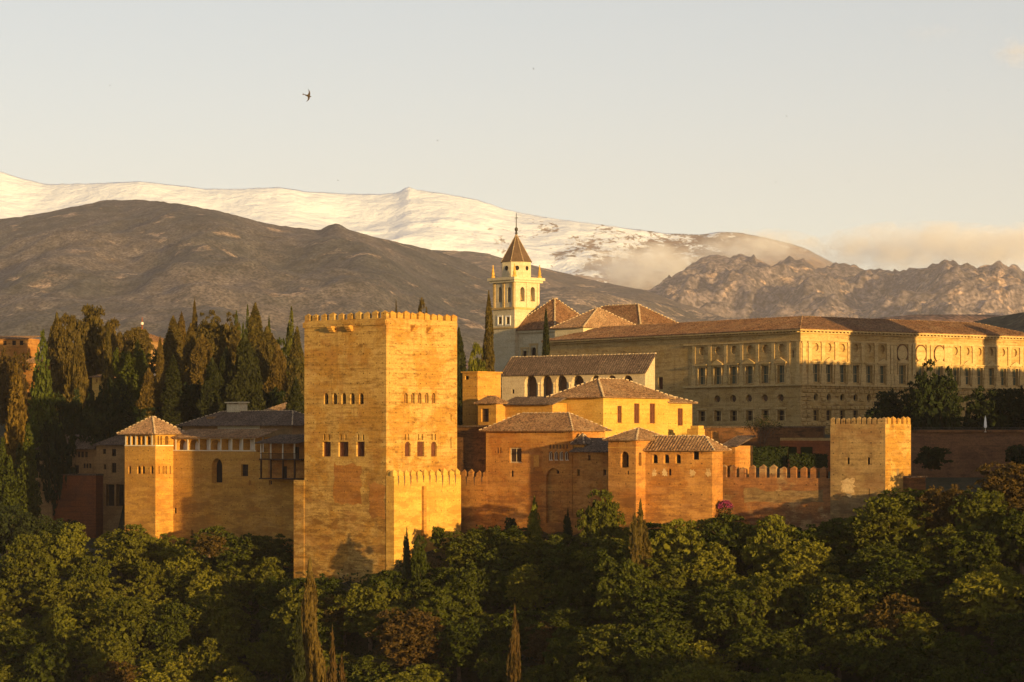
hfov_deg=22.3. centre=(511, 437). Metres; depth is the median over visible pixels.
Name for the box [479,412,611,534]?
palace block
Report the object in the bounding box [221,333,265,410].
cypress tree
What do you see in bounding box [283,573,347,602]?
woodland tree
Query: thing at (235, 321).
poplar tree
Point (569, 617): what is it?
woodland tree
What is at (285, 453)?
balcony house
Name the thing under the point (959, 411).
broadleaf tree
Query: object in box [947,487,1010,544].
woodland tree
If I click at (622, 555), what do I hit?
woodland tree
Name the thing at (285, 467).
door
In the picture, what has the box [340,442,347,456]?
shuttered window
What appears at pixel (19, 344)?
house
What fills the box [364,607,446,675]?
woodland tree
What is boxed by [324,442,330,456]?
shuttered window
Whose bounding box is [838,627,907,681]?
woodland tree
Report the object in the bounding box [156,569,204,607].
woodland tree
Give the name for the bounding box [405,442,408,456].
shuttered window
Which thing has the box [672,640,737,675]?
woodland tree
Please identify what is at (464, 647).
woodland tree
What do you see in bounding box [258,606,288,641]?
woodland tree
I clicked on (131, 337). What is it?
pine tree
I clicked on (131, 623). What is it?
woodland tree
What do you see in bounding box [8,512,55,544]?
broadleaf tree
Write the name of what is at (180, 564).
woodland tree
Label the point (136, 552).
woodland tree
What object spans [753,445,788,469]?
hedge
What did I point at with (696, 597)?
woodland tree
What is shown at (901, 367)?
window
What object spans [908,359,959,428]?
broadleaf tree
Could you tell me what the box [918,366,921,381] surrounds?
window
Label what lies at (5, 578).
woodland tree
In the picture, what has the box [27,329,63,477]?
cypress tree
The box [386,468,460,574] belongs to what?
battlement wall
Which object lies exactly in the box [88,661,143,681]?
woodland tree
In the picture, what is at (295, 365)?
cypress tree
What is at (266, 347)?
cypress tree
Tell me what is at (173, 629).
woodland tree
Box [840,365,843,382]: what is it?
window
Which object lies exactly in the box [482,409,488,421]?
window
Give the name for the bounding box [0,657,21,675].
woodland tree
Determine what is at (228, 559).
woodland tree
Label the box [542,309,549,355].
cypress tree
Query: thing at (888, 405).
broadleaf tree
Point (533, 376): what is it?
loggia house
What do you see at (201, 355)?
cypress tree
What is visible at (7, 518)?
broadleaf tree
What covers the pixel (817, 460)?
hedge
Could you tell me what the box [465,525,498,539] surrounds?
woodland tree
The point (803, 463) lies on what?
shrub
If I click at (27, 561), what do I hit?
woodland tree
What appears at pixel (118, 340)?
pine tree
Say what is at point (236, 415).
roof
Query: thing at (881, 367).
window
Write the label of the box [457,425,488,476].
rubble block
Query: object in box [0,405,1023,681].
ground
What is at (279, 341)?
broadleaf tree
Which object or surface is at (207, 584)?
woodland tree
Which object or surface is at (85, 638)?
woodland tree
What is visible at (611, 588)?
woodland tree
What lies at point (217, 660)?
woodland tree
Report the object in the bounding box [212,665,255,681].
woodland tree
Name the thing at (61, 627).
woodland tree
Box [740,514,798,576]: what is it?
woodland tree
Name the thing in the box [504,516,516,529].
shrub
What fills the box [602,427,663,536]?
turret
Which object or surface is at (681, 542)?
woodland tree
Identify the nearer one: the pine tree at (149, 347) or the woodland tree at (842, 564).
the woodland tree at (842, 564)
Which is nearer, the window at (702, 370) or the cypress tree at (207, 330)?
the window at (702, 370)
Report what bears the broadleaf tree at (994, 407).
on the ground
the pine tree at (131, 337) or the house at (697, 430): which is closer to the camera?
the house at (697, 430)
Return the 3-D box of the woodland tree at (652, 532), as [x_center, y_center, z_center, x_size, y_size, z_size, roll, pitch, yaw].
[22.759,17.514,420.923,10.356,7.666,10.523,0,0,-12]
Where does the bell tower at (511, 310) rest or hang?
on the ground
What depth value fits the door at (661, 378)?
576.59 m
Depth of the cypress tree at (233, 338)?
628.88 m
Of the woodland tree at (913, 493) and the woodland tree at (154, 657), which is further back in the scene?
the woodland tree at (154, 657)
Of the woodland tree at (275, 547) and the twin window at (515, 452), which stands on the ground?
the woodland tree at (275, 547)
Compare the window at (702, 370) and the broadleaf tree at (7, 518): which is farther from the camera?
the window at (702, 370)
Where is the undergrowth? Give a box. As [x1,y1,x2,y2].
[11,518,1016,681]
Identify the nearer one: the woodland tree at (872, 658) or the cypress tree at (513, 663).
the woodland tree at (872, 658)
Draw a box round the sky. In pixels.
[0,0,1023,270]
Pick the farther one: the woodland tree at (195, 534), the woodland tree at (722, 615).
the woodland tree at (195, 534)
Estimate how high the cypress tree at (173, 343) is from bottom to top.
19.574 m
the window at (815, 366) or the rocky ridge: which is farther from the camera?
the rocky ridge
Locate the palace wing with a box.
[569,437,607,534]
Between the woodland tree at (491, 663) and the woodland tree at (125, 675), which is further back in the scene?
the woodland tree at (125, 675)
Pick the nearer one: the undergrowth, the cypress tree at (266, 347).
the undergrowth
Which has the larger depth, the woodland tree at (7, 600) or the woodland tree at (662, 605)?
the woodland tree at (7, 600)
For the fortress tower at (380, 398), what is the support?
on the ground
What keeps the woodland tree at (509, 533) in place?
on the ground
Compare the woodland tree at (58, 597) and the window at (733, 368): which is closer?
the woodland tree at (58, 597)
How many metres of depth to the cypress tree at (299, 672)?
387.61 m
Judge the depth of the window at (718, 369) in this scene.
561.31 m
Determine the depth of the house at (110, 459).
570.24 m
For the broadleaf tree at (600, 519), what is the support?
on the ground
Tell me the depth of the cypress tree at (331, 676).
383.87 m
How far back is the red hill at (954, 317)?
3069.51 m
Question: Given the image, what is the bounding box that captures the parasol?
[984,415,986,431]
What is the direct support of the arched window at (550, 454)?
in the palace block at (529, 456)
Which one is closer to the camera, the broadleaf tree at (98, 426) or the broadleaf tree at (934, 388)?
the broadleaf tree at (934, 388)
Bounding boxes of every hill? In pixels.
[0,200,545,375]
[138,312,1023,385]
[435,250,717,315]
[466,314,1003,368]
[540,287,732,322]
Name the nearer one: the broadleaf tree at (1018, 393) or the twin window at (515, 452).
the twin window at (515, 452)
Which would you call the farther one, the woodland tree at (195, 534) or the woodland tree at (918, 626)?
the woodland tree at (195, 534)
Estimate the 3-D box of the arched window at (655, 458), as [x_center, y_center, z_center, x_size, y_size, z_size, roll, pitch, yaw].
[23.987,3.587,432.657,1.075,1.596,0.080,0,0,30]
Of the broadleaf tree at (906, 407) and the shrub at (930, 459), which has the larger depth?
the broadleaf tree at (906, 407)
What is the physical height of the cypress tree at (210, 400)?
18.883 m
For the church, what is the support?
on the ground
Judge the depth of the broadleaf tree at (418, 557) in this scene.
436.54 m
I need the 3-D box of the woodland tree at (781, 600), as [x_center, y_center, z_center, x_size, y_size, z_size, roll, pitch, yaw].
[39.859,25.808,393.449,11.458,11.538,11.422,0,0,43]
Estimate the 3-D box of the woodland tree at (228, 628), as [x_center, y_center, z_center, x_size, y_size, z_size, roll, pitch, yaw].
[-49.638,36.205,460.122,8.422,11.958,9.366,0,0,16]
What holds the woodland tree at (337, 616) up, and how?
on the ground
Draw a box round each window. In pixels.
[112,463,115,472]
[243,464,247,475]
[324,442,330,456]
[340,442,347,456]
[358,442,364,456]
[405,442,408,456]
[417,442,422,456]
[431,442,434,456]
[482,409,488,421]
[511,448,520,462]
[532,347,535,355]
[549,452,552,459]
[565,452,568,459]
[617,406,620,422]
[634,403,638,422]
[650,403,653,422]
[653,454,657,463]
[664,454,668,463]
[676,454,680,463]
[678,408,681,425]
[694,451,698,459]
[700,367,704,384]
[701,411,704,420]
[716,367,720,383]
[716,411,720,420]
[732,366,735,383]
[732,411,736,420]
[748,366,751,383]
[748,411,752,420]
[763,365,767,382]
[764,410,767,420]
[779,365,783,382]
[780,410,783,420]
[813,364,817,381]
[813,410,816,420]
[826,365,830,381]
[826,410,829,420]
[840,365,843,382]
[853,365,856,382]
[866,365,870,382]
[880,366,883,382]
[899,365,903,383]
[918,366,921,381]
[936,366,940,375]
[953,367,956,380]
[965,368,968,384]
[977,368,980,384]
[989,368,991,384]
[1000,369,1003,385]
[1012,369,1015,385]
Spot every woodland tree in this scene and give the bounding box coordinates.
[0,530,68,607]
[0,565,17,607]
[0,579,24,624]
[0,613,46,650]
[0,627,60,671]
[0,645,5,654]
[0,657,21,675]
[0,662,22,681]
[8,664,40,681]
[18,578,63,614]
[19,641,82,681]
[28,578,93,625]
[40,605,82,652]
[47,522,95,581]
[62,626,132,665]
[67,555,116,593]
[72,582,133,614]
[79,595,137,627]
[79,637,138,681]
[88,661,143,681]
[93,530,148,578]
[93,595,157,652]
[106,524,154,586]
[126,561,170,602]
[130,644,180,673]
[132,661,203,681]
[135,595,179,646]
[143,599,209,655]
[144,533,192,570]
[156,545,211,607]
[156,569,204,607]
[166,644,206,681]
[184,565,244,606]
[184,590,255,639]
[188,525,234,574]
[189,532,215,545]
[193,637,239,681]
[202,532,272,572]
[209,608,252,665]
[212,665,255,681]
[214,561,285,614]
[235,533,293,570]
[246,576,301,633]
[249,557,293,605]
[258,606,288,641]
[270,585,332,651]
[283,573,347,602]
[285,619,346,659]
[291,650,361,680]
[317,593,358,646]
[328,580,407,651]
[339,654,403,681]
[350,673,392,681]
[357,607,406,651]
[358,574,389,586]
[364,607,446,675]
[366,569,413,604]
[376,672,434,681]
[396,663,452,681]
[397,578,439,612]
[402,567,449,590]
[410,589,482,642]
[428,617,497,681]
[433,530,494,572]
[433,563,496,615]
[461,611,505,650]
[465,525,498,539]
[466,540,533,580]
[469,643,525,681]
[481,525,543,549]
[484,567,521,614]
[485,609,544,659]
[491,664,526,681]
[499,535,543,568]
[504,563,553,616]
[520,621,561,675]
[520,664,567,681]
[529,533,589,564]
[530,602,610,638]
[542,625,585,666]
[544,634,600,681]
[567,623,647,681]
[570,535,629,573]
[570,671,628,681]
[582,558,657,635]
[583,544,661,596]
[611,527,631,543]
[611,586,697,634]
[611,627,696,681]
[618,614,709,650]
[628,522,668,555]
[640,553,707,600]
[648,518,707,565]
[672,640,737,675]
[681,542,736,594]
[682,585,718,639]
[686,517,753,539]
[690,583,775,655]
[700,513,756,578]
[710,572,770,595]
[719,623,807,670]
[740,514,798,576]
[743,570,808,631]
[760,538,840,598]
[760,642,829,681]
[775,524,857,554]
[780,668,839,681]
[792,589,837,669]
[798,573,863,618]
[805,548,862,584]
[806,579,888,638]
[807,624,869,681]
[811,517,878,555]
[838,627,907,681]
[842,493,933,554]
[845,542,930,602]
[857,555,954,610]
[859,593,932,650]
[877,487,939,524]
[881,611,950,654]
[910,526,972,584]
[913,483,972,535]
[926,583,978,635]
[938,530,1003,582]
[940,571,1023,645]
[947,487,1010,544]
[966,461,1023,508]
[966,562,1021,605]
[982,508,1023,582]
[1002,498,1023,515]
[1014,575,1023,613]
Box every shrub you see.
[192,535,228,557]
[429,526,445,548]
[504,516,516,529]
[792,452,811,470]
[912,445,953,470]
[1005,444,1023,466]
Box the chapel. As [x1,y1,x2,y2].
[550,307,635,336]
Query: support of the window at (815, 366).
in the palace
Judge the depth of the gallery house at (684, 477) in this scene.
430.00 m
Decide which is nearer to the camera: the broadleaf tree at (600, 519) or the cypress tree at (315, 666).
the cypress tree at (315, 666)
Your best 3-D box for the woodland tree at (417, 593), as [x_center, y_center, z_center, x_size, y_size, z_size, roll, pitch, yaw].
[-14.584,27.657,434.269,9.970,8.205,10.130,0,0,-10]
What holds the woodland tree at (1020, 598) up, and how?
on the ground
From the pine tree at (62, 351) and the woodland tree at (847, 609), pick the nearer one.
the woodland tree at (847, 609)
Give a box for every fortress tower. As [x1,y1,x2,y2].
[294,310,456,585]
[830,416,910,523]
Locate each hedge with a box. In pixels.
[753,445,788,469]
[788,453,827,468]
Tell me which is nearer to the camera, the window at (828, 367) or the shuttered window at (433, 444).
the shuttered window at (433, 444)
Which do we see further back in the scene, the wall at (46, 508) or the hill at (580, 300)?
the hill at (580, 300)
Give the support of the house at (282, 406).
on the ground
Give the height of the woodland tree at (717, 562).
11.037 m
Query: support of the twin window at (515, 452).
in the palace block at (529, 456)
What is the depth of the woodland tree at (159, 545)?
490.60 m
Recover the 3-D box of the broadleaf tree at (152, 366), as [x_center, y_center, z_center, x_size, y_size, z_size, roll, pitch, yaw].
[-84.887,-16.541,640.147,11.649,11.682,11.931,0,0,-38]
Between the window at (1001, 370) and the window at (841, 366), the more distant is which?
the window at (1001, 370)
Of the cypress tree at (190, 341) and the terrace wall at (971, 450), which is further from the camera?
the cypress tree at (190, 341)
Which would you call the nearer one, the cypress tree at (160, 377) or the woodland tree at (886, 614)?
the woodland tree at (886, 614)
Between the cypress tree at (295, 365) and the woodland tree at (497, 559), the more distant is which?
the cypress tree at (295, 365)
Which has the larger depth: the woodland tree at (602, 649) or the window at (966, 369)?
the window at (966, 369)
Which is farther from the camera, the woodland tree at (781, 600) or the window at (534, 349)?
the window at (534, 349)
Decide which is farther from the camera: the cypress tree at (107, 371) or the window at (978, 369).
the cypress tree at (107, 371)
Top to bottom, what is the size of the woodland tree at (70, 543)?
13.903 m
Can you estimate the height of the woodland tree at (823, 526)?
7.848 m
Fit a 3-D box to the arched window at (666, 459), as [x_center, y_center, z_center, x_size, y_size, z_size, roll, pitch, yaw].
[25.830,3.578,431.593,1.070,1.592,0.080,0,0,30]
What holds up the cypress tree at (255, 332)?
on the ground
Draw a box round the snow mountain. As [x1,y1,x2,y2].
[0,172,832,289]
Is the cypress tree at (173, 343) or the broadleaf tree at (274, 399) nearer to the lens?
the broadleaf tree at (274, 399)
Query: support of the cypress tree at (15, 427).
on the ground
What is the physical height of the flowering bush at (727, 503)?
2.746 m
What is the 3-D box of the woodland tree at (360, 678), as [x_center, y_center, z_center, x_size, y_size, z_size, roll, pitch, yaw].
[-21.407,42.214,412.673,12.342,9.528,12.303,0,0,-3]
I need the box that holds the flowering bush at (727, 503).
[717,500,733,514]
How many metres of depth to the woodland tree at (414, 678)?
404.07 m
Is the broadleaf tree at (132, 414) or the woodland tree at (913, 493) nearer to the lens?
the woodland tree at (913, 493)
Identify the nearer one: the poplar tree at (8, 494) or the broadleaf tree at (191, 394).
the poplar tree at (8, 494)
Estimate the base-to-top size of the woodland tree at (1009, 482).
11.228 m
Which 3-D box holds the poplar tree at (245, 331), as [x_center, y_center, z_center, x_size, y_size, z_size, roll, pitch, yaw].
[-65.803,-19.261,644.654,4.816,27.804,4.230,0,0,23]
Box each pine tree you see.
[45,312,82,399]
[71,303,105,395]
[96,317,126,374]
[120,328,148,362]
[131,326,154,371]
[418,297,427,313]
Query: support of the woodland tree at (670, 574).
on the ground
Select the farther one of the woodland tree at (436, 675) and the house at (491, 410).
the house at (491, 410)
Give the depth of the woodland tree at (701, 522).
417.80 m
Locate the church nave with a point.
(637, 314)
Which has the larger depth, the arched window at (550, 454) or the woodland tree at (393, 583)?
the arched window at (550, 454)
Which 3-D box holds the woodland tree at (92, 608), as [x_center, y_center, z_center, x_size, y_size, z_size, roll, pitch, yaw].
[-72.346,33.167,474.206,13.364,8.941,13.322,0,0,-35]
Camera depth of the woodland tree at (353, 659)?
426.05 m
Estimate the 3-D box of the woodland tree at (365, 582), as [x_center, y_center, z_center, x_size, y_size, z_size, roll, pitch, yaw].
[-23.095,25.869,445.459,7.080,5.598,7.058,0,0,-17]
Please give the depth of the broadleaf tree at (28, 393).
643.07 m
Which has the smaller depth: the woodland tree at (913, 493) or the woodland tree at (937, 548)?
the woodland tree at (937, 548)
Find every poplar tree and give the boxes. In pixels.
[0,436,21,555]
[117,340,149,405]
[230,310,241,337]
[241,304,249,337]
[283,306,303,382]
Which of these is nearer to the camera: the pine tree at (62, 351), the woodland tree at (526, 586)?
the woodland tree at (526, 586)
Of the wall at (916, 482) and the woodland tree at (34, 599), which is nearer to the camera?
the wall at (916, 482)
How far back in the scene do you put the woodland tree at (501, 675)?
405.19 m
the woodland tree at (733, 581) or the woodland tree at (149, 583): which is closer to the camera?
the woodland tree at (733, 581)
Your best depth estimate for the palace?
558.21 m
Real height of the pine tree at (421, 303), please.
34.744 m
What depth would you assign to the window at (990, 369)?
575.33 m
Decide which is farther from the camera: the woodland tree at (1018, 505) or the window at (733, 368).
the window at (733, 368)
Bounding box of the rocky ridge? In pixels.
[646,254,1023,319]
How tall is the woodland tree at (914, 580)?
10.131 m
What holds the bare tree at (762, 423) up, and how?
on the ground
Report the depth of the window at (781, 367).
545.51 m
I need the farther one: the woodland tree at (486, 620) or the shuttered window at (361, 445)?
the shuttered window at (361, 445)
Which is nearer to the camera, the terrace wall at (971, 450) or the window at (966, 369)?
the terrace wall at (971, 450)
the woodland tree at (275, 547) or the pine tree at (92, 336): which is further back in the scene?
the pine tree at (92, 336)
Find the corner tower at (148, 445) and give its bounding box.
[117,416,184,542]
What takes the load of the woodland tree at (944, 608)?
on the ground
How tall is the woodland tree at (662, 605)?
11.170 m
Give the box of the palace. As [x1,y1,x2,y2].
[541,316,1023,433]
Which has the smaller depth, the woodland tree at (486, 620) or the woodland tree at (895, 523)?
the woodland tree at (895, 523)
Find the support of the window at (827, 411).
in the palace
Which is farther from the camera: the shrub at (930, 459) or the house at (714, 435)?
the house at (714, 435)
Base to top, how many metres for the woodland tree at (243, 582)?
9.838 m
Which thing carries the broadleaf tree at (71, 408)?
on the ground
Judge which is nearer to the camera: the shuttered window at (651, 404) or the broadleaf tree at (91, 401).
the shuttered window at (651, 404)
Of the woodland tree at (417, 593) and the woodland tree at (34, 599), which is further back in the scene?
the woodland tree at (34, 599)
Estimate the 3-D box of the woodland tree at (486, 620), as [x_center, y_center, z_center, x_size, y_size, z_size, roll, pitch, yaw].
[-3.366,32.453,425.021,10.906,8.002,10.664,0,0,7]
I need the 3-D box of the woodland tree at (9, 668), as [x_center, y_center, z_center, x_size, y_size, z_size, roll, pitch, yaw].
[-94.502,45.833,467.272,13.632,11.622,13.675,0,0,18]
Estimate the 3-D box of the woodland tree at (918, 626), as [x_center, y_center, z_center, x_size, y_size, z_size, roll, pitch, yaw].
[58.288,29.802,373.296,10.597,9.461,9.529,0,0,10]
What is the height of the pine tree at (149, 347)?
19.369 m
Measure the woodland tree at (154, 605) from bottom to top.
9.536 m
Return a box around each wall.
[33,478,53,542]
[54,474,103,538]
[170,429,293,567]
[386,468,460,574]
[461,469,486,534]
[704,426,825,446]
[723,464,829,530]
[780,438,829,440]
[780,441,829,471]
[902,476,926,494]
[911,427,1023,476]
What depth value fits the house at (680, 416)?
484.09 m
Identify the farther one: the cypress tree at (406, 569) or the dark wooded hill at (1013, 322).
the dark wooded hill at (1013, 322)
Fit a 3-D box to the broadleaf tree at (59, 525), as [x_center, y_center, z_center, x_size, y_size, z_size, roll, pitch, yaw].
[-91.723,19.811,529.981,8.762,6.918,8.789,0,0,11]
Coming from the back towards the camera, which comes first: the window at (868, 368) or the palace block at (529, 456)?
the window at (868, 368)
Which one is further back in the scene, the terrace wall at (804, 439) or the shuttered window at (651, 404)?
the terrace wall at (804, 439)
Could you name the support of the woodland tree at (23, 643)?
on the ground
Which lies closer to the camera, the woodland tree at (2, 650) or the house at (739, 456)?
the house at (739, 456)
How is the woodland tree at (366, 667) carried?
on the ground
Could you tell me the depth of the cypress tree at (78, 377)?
598.82 m
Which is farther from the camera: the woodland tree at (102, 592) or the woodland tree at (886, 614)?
the woodland tree at (102, 592)
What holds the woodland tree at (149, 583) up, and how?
on the ground
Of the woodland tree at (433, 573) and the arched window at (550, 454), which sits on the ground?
the woodland tree at (433, 573)
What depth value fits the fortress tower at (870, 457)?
417.25 m
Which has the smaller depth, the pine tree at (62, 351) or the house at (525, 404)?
the house at (525, 404)
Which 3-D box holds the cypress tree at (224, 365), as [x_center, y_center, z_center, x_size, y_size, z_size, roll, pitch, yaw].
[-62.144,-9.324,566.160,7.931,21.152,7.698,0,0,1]
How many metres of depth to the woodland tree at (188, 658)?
457.44 m
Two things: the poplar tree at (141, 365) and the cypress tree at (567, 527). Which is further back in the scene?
the poplar tree at (141, 365)
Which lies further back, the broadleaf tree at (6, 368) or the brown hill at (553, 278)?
the brown hill at (553, 278)
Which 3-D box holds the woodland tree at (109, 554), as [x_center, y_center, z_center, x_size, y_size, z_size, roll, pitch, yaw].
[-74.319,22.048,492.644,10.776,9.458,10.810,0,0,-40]
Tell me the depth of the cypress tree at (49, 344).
654.00 m
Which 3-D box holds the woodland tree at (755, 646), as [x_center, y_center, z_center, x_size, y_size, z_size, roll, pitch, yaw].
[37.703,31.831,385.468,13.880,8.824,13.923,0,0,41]
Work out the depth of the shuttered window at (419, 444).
457.01 m
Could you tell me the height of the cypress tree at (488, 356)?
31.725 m
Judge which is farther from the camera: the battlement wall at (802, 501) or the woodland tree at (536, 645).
the battlement wall at (802, 501)
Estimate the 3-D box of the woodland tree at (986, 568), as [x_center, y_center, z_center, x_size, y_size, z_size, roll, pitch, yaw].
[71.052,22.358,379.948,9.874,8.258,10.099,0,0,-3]
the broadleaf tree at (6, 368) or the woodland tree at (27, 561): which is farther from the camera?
the broadleaf tree at (6, 368)
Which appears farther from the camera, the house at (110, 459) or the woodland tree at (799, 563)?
the house at (110, 459)
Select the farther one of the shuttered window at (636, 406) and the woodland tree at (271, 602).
the shuttered window at (636, 406)
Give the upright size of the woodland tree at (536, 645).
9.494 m
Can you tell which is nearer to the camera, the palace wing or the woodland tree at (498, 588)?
the woodland tree at (498, 588)
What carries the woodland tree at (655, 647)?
on the ground
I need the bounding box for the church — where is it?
[516,298,578,356]
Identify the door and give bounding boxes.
[284,466,286,477]
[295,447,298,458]
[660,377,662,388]
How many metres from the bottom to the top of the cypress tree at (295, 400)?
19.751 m
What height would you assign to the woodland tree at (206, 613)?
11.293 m
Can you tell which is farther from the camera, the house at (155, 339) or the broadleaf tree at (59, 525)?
the house at (155, 339)
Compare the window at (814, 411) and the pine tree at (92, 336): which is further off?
the pine tree at (92, 336)
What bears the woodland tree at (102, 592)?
on the ground
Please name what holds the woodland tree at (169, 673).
on the ground
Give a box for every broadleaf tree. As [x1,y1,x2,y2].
[0,346,32,428]
[0,501,28,553]
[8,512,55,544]
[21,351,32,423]
[35,412,77,514]
[47,518,80,540]
[54,387,90,434]
[74,402,128,445]
[86,384,108,414]
[96,373,137,428]
[112,347,135,396]
[114,402,160,425]
[143,349,157,376]
[170,380,202,421]
[261,386,285,408]
[276,336,286,352]
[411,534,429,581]
[468,342,486,370]
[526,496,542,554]
[575,488,625,545]
[864,388,912,423]
[900,375,936,429]
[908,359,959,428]
[940,388,965,428]
[960,385,1023,428]
[1004,385,1023,428]
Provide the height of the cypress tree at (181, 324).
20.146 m
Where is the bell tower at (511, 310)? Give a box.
[487,213,544,387]
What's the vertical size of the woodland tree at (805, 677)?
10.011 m
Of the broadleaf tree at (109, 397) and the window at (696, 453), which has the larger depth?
the broadleaf tree at (109, 397)
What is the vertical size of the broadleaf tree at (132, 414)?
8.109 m
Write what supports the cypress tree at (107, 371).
on the ground
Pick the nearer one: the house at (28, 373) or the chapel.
the chapel
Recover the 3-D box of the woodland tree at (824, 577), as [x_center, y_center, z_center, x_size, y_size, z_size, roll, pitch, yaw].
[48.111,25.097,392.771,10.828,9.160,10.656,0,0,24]
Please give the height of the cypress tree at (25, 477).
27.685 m
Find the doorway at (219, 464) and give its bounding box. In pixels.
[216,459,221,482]
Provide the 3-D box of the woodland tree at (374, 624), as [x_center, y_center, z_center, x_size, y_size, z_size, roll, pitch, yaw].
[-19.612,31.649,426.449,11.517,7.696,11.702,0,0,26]
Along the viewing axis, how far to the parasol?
446.86 m
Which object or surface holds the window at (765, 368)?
in the palace
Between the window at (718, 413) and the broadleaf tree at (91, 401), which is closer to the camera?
the window at (718, 413)
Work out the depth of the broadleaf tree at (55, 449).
568.47 m
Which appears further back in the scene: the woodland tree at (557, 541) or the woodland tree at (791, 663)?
the woodland tree at (557, 541)
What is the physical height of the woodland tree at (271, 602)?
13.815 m
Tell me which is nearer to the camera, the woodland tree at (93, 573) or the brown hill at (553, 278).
the woodland tree at (93, 573)
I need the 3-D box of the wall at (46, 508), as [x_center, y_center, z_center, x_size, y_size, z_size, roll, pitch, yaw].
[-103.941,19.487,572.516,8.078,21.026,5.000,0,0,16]
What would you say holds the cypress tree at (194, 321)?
on the ground
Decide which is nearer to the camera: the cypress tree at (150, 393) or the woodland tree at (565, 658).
the woodland tree at (565, 658)
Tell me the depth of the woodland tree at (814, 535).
403.77 m
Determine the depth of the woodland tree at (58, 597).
480.00 m
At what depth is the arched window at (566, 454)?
449.11 m
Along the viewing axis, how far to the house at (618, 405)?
471.76 m
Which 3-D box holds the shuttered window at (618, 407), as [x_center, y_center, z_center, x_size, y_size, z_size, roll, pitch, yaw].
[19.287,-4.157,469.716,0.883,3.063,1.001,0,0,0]
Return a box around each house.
[0,336,40,361]
[20,356,53,391]
[34,434,98,477]
[89,374,115,399]
[93,434,124,533]
[119,334,163,370]
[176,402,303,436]
[254,434,303,479]
[264,402,286,409]
[473,395,509,424]
[501,352,656,400]
[503,396,566,418]
[546,377,675,437]
[570,433,592,447]
[642,435,731,529]
[667,394,697,435]
[687,426,704,435]
[705,431,718,442]
[723,435,755,476]
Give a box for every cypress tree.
[0,362,36,502]
[10,422,42,518]
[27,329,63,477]
[43,312,66,422]
[63,332,89,412]
[101,324,114,396]
[134,367,163,422]
[155,337,165,408]
[159,354,189,428]
[162,315,183,372]
[177,310,185,346]
[180,323,196,383]
[183,333,212,385]
[192,297,197,340]
[194,310,228,364]
[195,357,226,416]
[215,312,241,365]
[217,346,233,409]
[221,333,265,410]
[247,302,263,350]
[255,326,277,388]
[262,344,287,398]
[282,326,303,402]
[285,377,303,413]
[292,598,305,681]
[300,557,325,681]
[326,624,346,681]
[400,528,410,584]
[457,327,465,424]
[481,290,494,371]
[505,605,522,681]
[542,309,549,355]
[563,509,572,544]
[628,498,652,577]
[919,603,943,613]
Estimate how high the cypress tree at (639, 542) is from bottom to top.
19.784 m
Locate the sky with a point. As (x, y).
(889, 134)
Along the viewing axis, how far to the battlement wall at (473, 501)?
462.99 m
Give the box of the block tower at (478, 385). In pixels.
[461,371,502,424]
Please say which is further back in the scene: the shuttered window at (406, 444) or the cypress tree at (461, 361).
the cypress tree at (461, 361)
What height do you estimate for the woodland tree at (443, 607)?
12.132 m
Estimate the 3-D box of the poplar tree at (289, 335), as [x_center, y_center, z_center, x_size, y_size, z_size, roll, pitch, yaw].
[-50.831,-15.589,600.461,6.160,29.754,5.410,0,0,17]
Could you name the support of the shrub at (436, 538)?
on the ground
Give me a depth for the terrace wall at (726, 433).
503.55 m
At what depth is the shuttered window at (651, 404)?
476.96 m
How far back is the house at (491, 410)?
475.32 m
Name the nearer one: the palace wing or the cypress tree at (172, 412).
the palace wing
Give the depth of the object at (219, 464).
496.21 m
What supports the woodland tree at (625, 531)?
on the ground
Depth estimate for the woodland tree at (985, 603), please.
371.39 m
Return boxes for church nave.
[601,303,678,324]
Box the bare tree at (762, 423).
[742,414,784,446]
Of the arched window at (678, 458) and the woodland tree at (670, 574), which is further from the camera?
the arched window at (678, 458)
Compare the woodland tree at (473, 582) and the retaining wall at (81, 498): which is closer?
the woodland tree at (473, 582)

